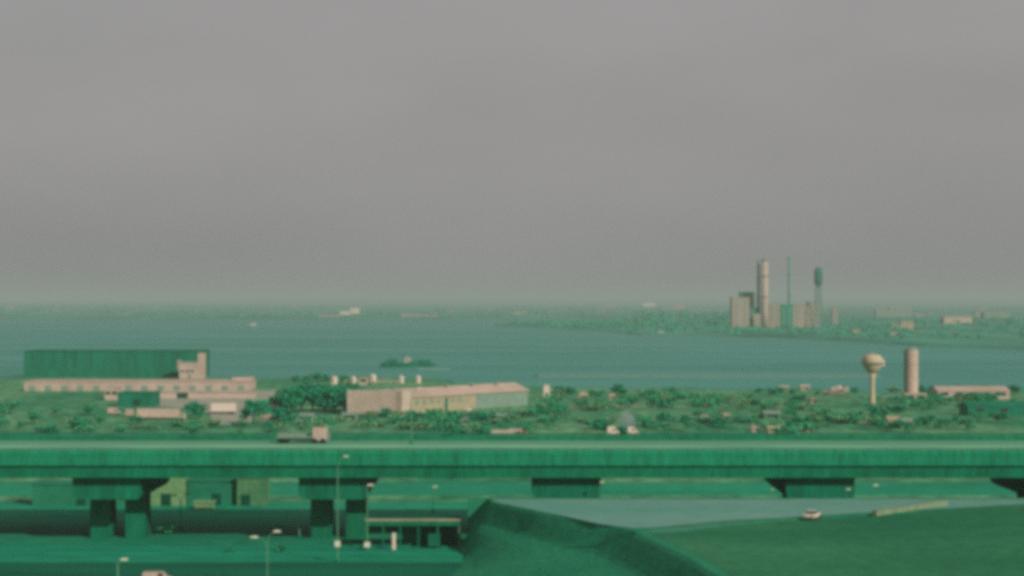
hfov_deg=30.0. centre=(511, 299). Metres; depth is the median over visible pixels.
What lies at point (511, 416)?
bush
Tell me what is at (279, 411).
broadleaf tree
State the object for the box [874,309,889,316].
building
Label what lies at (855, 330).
building
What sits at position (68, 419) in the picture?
bush
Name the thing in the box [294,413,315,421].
hut
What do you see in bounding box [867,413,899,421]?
bush
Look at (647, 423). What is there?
bush
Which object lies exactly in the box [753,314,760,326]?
plant building
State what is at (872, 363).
water tower
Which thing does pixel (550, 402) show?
broadleaf tree
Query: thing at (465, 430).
bush
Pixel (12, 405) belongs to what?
broadleaf tree
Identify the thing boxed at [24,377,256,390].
long store
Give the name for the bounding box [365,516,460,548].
open canopy
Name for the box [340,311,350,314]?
building
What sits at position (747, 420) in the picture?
bush
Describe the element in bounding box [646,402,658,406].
broadleaf tree
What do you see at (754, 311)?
plant building
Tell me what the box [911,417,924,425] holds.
broadleaf tree
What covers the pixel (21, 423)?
bush
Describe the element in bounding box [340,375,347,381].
broadleaf tree
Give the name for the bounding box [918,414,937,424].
broadleaf tree
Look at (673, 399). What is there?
bush
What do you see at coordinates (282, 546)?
broadleaf tree
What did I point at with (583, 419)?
bush
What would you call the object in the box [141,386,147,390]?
door
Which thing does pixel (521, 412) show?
bush
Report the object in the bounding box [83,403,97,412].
broadleaf tree
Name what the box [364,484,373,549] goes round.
street lamp
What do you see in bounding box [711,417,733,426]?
bush
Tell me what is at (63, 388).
door
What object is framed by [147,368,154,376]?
door
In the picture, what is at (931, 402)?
broadleaf tree
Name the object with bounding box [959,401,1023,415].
works shed
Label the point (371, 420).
bush
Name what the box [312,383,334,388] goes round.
broadleaf tree
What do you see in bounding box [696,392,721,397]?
bush
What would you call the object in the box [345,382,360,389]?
broadleaf tree
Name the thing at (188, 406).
broadleaf tree
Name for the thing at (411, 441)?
street lamp
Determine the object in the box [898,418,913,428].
hut
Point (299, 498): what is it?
back road
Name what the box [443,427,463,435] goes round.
bush
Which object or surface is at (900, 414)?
bush
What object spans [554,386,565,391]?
broadleaf tree
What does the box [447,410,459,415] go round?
bush
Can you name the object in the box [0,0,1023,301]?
sky
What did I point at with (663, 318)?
wood
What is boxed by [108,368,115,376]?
door
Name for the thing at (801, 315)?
plant building
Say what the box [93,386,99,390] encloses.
door
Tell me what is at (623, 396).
broadleaf tree
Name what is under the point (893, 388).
bush
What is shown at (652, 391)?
bush
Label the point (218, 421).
bush
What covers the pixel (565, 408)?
broadleaf tree
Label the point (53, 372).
door
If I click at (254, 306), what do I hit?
hills
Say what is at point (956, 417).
broadleaf tree
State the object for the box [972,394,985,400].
broadleaf tree
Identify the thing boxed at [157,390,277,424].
concrete yard
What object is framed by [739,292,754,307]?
plant building
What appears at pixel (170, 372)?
door
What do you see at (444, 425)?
broadleaf tree
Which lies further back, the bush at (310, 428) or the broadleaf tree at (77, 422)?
the broadleaf tree at (77, 422)
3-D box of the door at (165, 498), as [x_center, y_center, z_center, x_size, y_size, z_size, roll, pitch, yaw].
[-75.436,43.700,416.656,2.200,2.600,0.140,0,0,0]
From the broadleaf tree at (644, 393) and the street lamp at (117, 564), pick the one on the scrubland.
the broadleaf tree at (644, 393)
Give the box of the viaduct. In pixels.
[0,434,1023,537]
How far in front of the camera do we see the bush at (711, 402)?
796.48 m
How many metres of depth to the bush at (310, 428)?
638.69 m
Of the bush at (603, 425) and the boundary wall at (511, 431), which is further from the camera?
the bush at (603, 425)
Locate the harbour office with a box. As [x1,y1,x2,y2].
[177,352,205,378]
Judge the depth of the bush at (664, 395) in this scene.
850.67 m
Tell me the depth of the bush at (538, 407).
751.28 m
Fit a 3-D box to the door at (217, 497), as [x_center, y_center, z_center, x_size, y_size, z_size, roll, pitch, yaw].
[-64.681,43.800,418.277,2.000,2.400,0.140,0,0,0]
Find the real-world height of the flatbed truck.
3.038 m
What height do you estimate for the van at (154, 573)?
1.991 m
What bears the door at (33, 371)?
in the transit shed at (154, 363)
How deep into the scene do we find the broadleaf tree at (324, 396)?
764.04 m
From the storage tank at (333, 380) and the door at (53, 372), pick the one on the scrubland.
the storage tank at (333, 380)
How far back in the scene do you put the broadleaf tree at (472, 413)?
726.21 m
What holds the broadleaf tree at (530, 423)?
on the scrubland
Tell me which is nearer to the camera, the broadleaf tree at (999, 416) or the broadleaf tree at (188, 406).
the broadleaf tree at (999, 416)
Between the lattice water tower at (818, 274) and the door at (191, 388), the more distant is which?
the lattice water tower at (818, 274)
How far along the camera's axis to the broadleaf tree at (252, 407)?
688.89 m
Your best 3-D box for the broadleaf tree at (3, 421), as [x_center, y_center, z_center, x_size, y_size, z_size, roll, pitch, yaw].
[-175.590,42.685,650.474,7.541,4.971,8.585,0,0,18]
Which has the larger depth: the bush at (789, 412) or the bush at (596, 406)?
the bush at (596, 406)
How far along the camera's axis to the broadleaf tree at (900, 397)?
824.44 m
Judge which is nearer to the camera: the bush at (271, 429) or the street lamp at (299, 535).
the street lamp at (299, 535)
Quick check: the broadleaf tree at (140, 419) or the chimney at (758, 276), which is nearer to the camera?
the broadleaf tree at (140, 419)
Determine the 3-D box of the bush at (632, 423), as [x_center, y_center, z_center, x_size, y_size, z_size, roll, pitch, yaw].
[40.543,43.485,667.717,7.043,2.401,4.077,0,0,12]
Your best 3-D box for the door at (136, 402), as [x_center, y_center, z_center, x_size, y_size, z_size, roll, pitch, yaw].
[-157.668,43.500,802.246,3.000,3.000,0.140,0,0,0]
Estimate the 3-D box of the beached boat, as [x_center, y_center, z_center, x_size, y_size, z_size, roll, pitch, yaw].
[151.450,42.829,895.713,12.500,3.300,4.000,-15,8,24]
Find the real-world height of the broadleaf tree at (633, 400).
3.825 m
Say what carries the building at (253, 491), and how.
on the ground at (25, 524)
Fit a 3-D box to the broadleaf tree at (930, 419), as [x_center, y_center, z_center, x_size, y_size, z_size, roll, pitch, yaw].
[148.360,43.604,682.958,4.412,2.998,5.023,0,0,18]
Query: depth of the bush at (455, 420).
690.07 m
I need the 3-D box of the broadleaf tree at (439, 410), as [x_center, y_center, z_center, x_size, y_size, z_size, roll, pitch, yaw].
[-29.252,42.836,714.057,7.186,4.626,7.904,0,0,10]
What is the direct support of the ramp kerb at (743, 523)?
on the ramp paving
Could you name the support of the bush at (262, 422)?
on the scrubland
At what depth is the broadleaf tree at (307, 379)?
1033.26 m
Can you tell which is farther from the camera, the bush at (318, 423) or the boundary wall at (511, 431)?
the bush at (318, 423)
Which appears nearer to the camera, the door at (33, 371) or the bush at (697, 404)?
the bush at (697, 404)
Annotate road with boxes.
[0,433,1023,433]
[0,495,1016,500]
[0,547,458,552]
[0,562,461,575]
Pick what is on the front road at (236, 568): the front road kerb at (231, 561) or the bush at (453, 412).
the front road kerb at (231, 561)
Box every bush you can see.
[15,420,27,426]
[34,424,56,432]
[62,417,76,423]
[69,420,88,427]
[71,423,103,432]
[117,426,127,430]
[130,425,144,428]
[138,423,160,429]
[172,420,186,426]
[182,423,201,429]
[188,426,201,432]
[198,419,222,426]
[228,429,243,435]
[260,420,281,424]
[262,421,276,427]
[266,427,278,431]
[269,424,290,431]
[294,417,312,424]
[299,420,325,426]
[305,424,336,433]
[314,418,335,423]
[330,416,347,421]
[352,419,377,427]
[358,410,376,416]
[358,413,375,416]
[360,418,377,423]
[372,421,386,426]
[380,408,394,413]
[384,417,402,423]
[387,410,410,418]
[395,414,417,422]
[396,418,428,427]
[397,421,432,429]
[405,410,418,416]
[407,419,438,428]
[442,414,460,422]
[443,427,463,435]
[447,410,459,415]
[450,422,485,430]
[457,428,471,433]
[474,412,486,418]
[474,412,487,418]
[476,427,493,433]
[484,413,495,418]
[488,418,502,423]
[495,414,519,420]
[496,421,504,425]
[517,410,527,415]
[525,408,538,415]
[527,404,549,410]
[532,404,553,412]
[536,413,561,422]
[542,396,562,401]
[544,407,563,414]
[548,393,567,398]
[550,388,565,393]
[567,416,592,422]
[584,418,607,428]
[585,403,614,410]
[590,421,611,429]
[605,418,620,422]
[616,426,627,432]
[619,420,637,426]
[639,419,659,427]
[648,389,659,394]
[655,400,677,407]
[655,412,679,420]
[658,393,672,398]
[662,387,676,391]
[666,397,677,401]
[676,392,695,398]
[679,415,697,421]
[688,397,705,403]
[692,402,703,406]
[695,424,705,428]
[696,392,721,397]
[696,399,716,406]
[696,416,714,424]
[708,411,720,416]
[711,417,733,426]
[715,397,734,402]
[726,415,742,421]
[734,397,761,403]
[739,417,753,420]
[740,418,752,422]
[748,399,761,404]
[758,421,777,427]
[761,408,780,410]
[764,401,780,406]
[772,425,799,433]
[780,409,796,415]
[781,420,803,427]
[790,402,809,409]
[792,416,812,422]
[799,422,820,430]
[801,414,822,421]
[806,405,820,410]
[812,407,829,411]
[815,409,831,414]
[820,412,842,420]
[830,415,850,422]
[843,411,863,417]
[844,416,861,423]
[861,415,884,421]
[862,395,880,400]
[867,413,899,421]
[868,407,892,414]
[885,386,903,392]
[886,403,906,411]
[894,412,910,417]
[901,399,927,407]
[952,394,966,399]
[983,395,997,400]
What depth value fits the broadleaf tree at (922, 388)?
906.85 m
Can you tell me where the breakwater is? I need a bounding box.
[537,373,880,376]
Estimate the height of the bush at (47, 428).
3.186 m
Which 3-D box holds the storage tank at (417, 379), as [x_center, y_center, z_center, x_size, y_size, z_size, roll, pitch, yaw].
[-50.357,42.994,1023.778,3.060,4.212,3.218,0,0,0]
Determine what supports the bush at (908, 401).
on the scrubland
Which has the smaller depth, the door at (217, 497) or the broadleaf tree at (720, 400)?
the door at (217, 497)
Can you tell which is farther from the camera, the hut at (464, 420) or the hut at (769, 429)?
the hut at (464, 420)
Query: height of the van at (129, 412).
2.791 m
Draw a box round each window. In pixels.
[976,408,983,411]
[1000,408,1007,411]
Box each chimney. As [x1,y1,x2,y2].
[756,260,760,307]
[760,259,768,327]
[787,257,791,304]
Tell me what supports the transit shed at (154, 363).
on the scrubland
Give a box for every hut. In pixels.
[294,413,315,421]
[341,412,357,419]
[460,417,468,424]
[495,413,507,420]
[543,384,549,396]
[578,391,587,398]
[608,394,614,399]
[722,413,729,417]
[749,424,759,431]
[762,411,780,418]
[765,426,779,432]
[799,385,809,389]
[808,396,816,403]
[885,416,898,427]
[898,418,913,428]
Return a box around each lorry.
[137,408,185,419]
[205,403,235,413]
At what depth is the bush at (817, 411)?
743.35 m
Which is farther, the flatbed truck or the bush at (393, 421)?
the bush at (393, 421)
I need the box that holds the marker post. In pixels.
[392,533,395,549]
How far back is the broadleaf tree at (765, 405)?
759.81 m
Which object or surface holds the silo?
on the scrubland
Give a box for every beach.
[0,318,632,320]
[494,325,1023,349]
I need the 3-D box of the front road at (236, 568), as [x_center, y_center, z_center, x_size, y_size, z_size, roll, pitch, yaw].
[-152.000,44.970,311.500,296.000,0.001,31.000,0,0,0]
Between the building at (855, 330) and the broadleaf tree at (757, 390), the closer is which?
the broadleaf tree at (757, 390)
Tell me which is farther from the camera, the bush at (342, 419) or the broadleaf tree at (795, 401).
the broadleaf tree at (795, 401)
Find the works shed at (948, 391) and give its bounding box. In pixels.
[929,386,1009,398]
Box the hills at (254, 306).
[0,304,1023,307]
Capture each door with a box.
[29,386,34,390]
[30,368,37,376]
[45,386,50,390]
[49,368,57,376]
[61,386,66,390]
[69,368,76,376]
[77,386,82,390]
[77,499,85,505]
[88,368,96,376]
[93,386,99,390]
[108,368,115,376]
[125,386,131,390]
[127,368,135,376]
[133,399,139,405]
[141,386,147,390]
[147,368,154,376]
[157,386,163,390]
[161,494,170,505]
[166,368,174,376]
[173,386,179,390]
[177,393,187,397]
[189,386,195,390]
[205,386,211,390]
[212,494,220,504]
[221,386,227,390]
[237,386,243,390]
[241,495,249,505]
[445,398,447,410]
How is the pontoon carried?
on the water
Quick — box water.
[0,303,1023,393]
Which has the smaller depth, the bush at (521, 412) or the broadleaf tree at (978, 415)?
the broadleaf tree at (978, 415)
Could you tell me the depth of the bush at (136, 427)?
659.27 m
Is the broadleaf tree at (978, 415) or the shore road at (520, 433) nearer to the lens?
the shore road at (520, 433)
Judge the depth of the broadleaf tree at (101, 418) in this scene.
680.55 m
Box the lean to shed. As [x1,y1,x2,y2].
[117,391,160,405]
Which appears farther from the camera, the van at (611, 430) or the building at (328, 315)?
the building at (328, 315)
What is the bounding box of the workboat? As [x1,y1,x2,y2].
[380,358,419,366]
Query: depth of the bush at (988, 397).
836.53 m
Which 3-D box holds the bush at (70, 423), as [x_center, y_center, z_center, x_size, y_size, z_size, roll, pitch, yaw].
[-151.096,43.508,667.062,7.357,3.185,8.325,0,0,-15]
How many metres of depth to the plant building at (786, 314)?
2949.89 m
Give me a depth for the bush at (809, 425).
646.26 m
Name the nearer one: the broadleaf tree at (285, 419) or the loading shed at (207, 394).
the broadleaf tree at (285, 419)
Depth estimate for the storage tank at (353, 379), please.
1012.84 m
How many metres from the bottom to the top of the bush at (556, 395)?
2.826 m
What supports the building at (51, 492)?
on the ground at (25, 524)
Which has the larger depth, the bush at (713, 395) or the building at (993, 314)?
the building at (993, 314)
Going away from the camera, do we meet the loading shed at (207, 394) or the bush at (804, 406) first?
the bush at (804, 406)
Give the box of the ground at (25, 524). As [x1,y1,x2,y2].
[0,376,1023,560]
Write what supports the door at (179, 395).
in the loading shed at (207, 394)
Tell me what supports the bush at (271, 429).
on the scrubland
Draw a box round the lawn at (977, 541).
[645,504,1023,575]
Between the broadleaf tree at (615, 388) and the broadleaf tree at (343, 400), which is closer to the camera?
the broadleaf tree at (343, 400)
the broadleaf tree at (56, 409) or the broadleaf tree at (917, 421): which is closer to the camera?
the broadleaf tree at (917, 421)
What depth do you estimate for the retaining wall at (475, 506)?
345.60 m
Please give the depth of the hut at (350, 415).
711.95 m
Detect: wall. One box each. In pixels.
[468,498,487,530]
[490,429,528,432]
[872,500,947,515]
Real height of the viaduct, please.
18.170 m
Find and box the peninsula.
[496,319,1023,346]
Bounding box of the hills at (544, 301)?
[0,299,1023,302]
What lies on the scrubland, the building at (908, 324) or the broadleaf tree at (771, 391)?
the broadleaf tree at (771, 391)
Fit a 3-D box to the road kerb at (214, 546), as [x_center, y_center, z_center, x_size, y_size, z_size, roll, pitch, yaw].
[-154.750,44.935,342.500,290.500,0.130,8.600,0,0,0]
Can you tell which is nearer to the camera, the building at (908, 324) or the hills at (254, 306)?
the building at (908, 324)
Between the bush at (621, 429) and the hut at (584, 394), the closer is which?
the bush at (621, 429)
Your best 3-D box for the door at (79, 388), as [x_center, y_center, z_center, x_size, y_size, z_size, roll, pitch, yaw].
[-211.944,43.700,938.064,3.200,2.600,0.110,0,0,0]
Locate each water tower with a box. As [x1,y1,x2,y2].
[813,267,823,327]
[860,353,884,403]
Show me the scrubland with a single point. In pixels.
(69, 403)
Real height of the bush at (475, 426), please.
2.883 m
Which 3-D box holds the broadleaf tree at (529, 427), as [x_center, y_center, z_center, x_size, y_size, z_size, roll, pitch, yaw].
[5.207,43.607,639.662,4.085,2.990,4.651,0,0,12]
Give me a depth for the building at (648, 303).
10399.18 m
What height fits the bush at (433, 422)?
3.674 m
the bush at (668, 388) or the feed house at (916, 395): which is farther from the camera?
the bush at (668, 388)
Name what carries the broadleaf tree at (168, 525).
on the ground at (25, 524)
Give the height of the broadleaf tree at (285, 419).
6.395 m
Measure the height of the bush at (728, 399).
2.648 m
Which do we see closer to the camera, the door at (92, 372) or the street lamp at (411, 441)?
the street lamp at (411, 441)
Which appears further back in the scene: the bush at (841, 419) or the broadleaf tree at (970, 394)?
the broadleaf tree at (970, 394)
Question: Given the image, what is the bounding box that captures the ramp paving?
[493,499,1023,527]
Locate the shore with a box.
[0,303,1023,319]
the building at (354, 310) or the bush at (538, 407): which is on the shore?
the building at (354, 310)
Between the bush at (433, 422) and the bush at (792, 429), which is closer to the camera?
the bush at (792, 429)
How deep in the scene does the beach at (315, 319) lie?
4280.19 m
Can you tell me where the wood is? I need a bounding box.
[0,305,1023,338]
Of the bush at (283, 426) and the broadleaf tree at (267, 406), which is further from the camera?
the broadleaf tree at (267, 406)
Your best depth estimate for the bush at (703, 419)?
677.85 m
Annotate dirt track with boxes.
[568,405,687,407]
[771,405,787,407]
[845,421,868,423]
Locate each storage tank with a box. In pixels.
[331,376,336,384]
[350,376,355,383]
[369,374,375,383]
[399,376,403,382]
[415,376,420,382]
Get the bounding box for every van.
[107,408,120,414]
[125,409,134,416]
[142,571,167,575]
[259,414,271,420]
[428,532,440,547]
[607,426,618,433]
[628,427,637,433]
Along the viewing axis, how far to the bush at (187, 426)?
659.71 m
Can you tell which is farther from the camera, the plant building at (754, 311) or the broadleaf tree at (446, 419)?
the plant building at (754, 311)
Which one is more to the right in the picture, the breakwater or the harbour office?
the breakwater
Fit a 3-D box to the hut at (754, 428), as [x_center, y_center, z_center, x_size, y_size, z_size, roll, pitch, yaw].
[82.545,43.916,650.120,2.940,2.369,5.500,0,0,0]
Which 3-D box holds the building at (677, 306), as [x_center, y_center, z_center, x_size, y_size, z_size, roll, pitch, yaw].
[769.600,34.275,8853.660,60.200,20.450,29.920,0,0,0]
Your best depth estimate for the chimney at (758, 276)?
2945.56 m
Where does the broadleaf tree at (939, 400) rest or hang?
on the scrubland
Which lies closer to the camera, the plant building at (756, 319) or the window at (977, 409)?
the window at (977, 409)
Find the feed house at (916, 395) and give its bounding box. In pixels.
[901,393,926,400]
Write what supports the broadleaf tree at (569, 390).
on the scrubland
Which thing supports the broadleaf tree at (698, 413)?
on the scrubland
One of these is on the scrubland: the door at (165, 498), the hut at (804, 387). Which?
the hut at (804, 387)
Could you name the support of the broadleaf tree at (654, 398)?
on the scrubland
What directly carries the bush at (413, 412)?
on the scrubland
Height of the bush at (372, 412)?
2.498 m
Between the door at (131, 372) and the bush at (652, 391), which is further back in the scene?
the door at (131, 372)
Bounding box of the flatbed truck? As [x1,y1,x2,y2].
[276,427,329,442]
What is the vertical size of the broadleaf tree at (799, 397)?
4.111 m
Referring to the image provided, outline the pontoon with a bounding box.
[416,368,449,369]
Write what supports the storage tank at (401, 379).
on the scrubland
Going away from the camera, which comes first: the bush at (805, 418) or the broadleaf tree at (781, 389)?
the bush at (805, 418)
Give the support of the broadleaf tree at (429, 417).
on the scrubland
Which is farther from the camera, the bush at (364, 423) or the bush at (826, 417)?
the bush at (826, 417)
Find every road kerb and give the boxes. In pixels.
[0,501,467,501]
[0,546,457,546]
[0,561,463,561]
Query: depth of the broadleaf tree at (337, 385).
866.11 m
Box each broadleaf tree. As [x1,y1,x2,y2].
[0,401,20,413]
[0,407,8,414]
[0,418,9,427]
[27,411,43,421]
[52,407,62,413]
[73,416,88,420]
[73,420,84,425]
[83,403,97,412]
[93,415,105,423]
[128,416,144,422]
[154,522,174,532]
[184,401,199,415]
[191,402,208,418]
[231,420,249,426]
[239,398,267,423]
[254,399,272,413]
[268,394,280,404]
[269,407,286,420]
[269,525,283,532]
[274,388,295,395]
[276,387,306,410]
[276,543,288,551]
[279,389,310,411]
[280,408,300,424]
[290,375,300,380]
[296,382,312,389]
[302,376,311,381]
[305,385,341,411]
[306,388,326,410]
[309,372,326,380]
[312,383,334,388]
[320,375,330,381]
[325,386,338,410]
[326,385,351,411]
[334,383,349,388]
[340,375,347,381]
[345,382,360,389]
[420,413,443,419]
[424,410,438,416]
[431,408,443,415]
[434,416,452,422]
[436,422,454,428]
[464,410,477,417]
[521,425,532,433]
[525,420,536,428]
[540,416,555,428]
[548,400,561,407]
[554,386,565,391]
[560,405,571,413]
[565,387,575,394]
[574,399,589,407]
[593,389,604,396]
[594,398,606,405]
[611,384,624,393]
[614,399,631,407]
[617,388,627,393]
[619,395,632,399]
[624,397,640,405]
[632,415,652,424]
[638,392,648,396]
[645,396,658,402]
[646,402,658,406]
[691,410,706,415]
[706,397,724,403]
[742,393,754,397]
[753,388,763,392]
[759,403,771,408]
[766,388,777,394]
[776,386,784,392]
[783,403,798,408]
[787,400,803,403]
[791,394,807,399]
[850,387,859,393]
[870,418,883,428]
[878,420,903,430]
[893,395,909,402]
[898,421,914,430]
[910,399,925,409]
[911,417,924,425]
[918,385,926,392]
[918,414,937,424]
[922,417,932,424]
[924,399,934,404]
[932,398,942,405]
[933,418,954,428]
[939,396,955,404]
[951,414,960,425]
[958,418,975,427]
[962,395,971,400]
[963,391,978,400]
[969,412,986,420]
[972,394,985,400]
[985,412,1009,422]
[987,392,1002,397]
[1006,384,1021,392]
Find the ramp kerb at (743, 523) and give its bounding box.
[595,511,920,532]
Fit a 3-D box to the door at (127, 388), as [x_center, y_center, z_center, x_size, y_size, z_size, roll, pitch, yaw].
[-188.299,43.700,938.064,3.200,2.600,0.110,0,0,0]
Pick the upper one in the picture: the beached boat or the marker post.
the beached boat
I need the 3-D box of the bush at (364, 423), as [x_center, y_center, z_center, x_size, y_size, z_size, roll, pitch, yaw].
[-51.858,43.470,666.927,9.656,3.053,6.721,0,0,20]
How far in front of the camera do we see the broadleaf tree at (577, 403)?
787.77 m
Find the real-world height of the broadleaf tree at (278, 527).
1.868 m
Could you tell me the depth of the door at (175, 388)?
937.96 m
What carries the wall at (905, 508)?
on the ramp paving
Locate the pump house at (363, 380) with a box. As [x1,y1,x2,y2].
[359,377,367,384]
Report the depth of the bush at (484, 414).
714.94 m
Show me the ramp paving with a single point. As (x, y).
(641, 513)
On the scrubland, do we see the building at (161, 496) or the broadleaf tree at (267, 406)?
the broadleaf tree at (267, 406)
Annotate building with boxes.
[31,480,89,505]
[151,478,188,505]
[186,478,236,504]
[193,500,215,509]
[237,478,269,505]
[318,315,339,316]
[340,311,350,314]
[350,307,359,313]
[410,314,435,316]
[513,311,527,313]
[601,304,615,306]
[643,302,654,305]
[671,304,684,308]
[730,297,749,327]
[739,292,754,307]
[750,308,759,325]
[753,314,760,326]
[754,295,756,307]
[768,304,779,327]
[780,305,792,327]
[793,305,809,326]
[806,302,819,326]
[831,309,837,324]
[851,329,859,332]
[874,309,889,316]
[887,307,911,316]
[889,323,900,328]
[899,321,913,329]
[913,313,923,315]
[941,316,971,323]
[981,312,1009,317]
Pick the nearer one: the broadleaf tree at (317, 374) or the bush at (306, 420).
the bush at (306, 420)
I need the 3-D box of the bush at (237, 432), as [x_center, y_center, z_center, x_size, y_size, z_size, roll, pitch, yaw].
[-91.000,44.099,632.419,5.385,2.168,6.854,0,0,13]
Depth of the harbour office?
1080.45 m
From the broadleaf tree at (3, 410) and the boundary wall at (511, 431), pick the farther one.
the broadleaf tree at (3, 410)
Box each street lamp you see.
[117,558,127,575]
[171,493,189,529]
[250,530,280,575]
[298,510,302,537]
[335,455,348,561]
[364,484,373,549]
[410,387,421,443]
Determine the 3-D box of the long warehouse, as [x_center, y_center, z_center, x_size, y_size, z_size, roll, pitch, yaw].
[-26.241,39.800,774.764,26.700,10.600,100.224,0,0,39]
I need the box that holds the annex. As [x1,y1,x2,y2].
[104,386,121,399]
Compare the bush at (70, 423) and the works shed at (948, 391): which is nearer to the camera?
the bush at (70, 423)
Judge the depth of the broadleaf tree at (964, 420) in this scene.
659.50 m
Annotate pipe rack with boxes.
[344,381,399,383]
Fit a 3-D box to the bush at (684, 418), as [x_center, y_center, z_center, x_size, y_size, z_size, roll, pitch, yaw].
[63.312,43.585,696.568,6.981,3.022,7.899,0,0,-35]
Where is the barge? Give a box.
[417,360,435,365]
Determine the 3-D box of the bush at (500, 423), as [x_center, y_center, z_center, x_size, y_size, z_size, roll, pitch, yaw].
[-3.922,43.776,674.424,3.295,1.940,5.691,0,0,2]
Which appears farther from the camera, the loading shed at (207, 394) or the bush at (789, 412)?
the loading shed at (207, 394)
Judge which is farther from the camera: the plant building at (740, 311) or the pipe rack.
the plant building at (740, 311)
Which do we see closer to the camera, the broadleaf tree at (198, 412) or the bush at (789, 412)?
the broadleaf tree at (198, 412)
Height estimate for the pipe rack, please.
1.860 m
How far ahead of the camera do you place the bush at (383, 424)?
670.81 m
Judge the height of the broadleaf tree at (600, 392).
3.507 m
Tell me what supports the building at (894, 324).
on the peninsula
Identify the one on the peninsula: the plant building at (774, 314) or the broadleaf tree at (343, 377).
the plant building at (774, 314)
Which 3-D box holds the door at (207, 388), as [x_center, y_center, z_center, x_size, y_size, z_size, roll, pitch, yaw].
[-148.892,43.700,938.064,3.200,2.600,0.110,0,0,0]
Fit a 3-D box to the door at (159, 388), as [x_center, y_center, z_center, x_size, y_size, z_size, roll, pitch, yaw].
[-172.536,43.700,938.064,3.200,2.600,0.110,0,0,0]
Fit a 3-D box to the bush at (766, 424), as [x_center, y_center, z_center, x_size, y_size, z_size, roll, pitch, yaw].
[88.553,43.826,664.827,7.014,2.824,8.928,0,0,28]
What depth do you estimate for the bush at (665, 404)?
788.39 m
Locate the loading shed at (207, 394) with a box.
[160,391,256,397]
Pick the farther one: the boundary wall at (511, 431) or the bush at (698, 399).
the bush at (698, 399)
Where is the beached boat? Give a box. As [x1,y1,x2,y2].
[822,385,847,394]
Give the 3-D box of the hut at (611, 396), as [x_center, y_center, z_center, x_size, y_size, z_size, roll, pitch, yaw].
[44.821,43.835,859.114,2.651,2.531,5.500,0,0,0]
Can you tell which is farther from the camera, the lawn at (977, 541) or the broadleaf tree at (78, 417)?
the broadleaf tree at (78, 417)
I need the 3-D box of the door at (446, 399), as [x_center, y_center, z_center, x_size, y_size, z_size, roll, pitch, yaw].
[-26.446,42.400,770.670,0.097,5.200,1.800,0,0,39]
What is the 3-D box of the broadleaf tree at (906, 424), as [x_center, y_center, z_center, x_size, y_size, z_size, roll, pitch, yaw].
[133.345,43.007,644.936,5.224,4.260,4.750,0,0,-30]
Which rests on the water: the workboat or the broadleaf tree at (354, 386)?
the workboat
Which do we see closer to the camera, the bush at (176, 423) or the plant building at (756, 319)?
the bush at (176, 423)
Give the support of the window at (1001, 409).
in the works shed at (1014, 408)
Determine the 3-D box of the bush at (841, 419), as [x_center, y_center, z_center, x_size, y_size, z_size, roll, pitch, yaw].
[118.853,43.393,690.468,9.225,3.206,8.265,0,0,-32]
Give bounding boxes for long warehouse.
[347,381,529,415]
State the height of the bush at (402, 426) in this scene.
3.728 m
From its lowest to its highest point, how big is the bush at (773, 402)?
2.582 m
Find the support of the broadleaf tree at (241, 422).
on the scrubland
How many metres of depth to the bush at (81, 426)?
645.44 m
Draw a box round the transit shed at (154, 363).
[24,349,209,377]
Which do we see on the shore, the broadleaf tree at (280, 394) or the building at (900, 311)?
the building at (900, 311)
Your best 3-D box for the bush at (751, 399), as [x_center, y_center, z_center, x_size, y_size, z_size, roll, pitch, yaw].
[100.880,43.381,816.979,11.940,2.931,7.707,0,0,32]
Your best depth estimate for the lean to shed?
802.28 m
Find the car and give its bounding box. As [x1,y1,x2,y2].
[803,510,820,519]
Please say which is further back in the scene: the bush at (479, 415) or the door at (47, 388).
the door at (47, 388)
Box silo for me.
[904,347,917,392]
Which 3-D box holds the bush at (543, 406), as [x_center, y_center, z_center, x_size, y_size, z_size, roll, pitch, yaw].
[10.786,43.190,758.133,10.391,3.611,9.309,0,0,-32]
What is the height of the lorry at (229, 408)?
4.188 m
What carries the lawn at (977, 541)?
on the embankment
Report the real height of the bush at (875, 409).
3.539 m
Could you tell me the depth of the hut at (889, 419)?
668.35 m
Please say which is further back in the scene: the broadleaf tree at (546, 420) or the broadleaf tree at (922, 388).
the broadleaf tree at (922, 388)
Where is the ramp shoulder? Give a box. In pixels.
[640,522,767,533]
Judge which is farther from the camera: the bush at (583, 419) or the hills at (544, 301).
the hills at (544, 301)
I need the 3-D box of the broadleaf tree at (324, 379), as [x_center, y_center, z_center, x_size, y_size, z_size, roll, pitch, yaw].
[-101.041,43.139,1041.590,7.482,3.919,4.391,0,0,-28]
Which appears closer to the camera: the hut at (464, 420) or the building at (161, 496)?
the building at (161, 496)
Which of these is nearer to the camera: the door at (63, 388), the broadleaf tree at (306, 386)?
the broadleaf tree at (306, 386)
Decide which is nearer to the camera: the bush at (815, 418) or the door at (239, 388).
the bush at (815, 418)
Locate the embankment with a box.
[451,498,1023,575]
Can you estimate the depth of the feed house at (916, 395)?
833.37 m
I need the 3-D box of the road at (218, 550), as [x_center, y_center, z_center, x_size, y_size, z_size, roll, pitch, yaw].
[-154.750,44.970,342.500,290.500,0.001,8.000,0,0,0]
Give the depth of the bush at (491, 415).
710.11 m
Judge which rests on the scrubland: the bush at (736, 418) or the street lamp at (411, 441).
the bush at (736, 418)
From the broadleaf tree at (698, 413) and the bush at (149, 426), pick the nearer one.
the bush at (149, 426)
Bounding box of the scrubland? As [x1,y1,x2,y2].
[0,376,1023,481]
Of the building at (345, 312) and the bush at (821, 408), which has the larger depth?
the building at (345, 312)
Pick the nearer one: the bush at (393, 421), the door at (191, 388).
the bush at (393, 421)
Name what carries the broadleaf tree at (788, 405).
on the scrubland

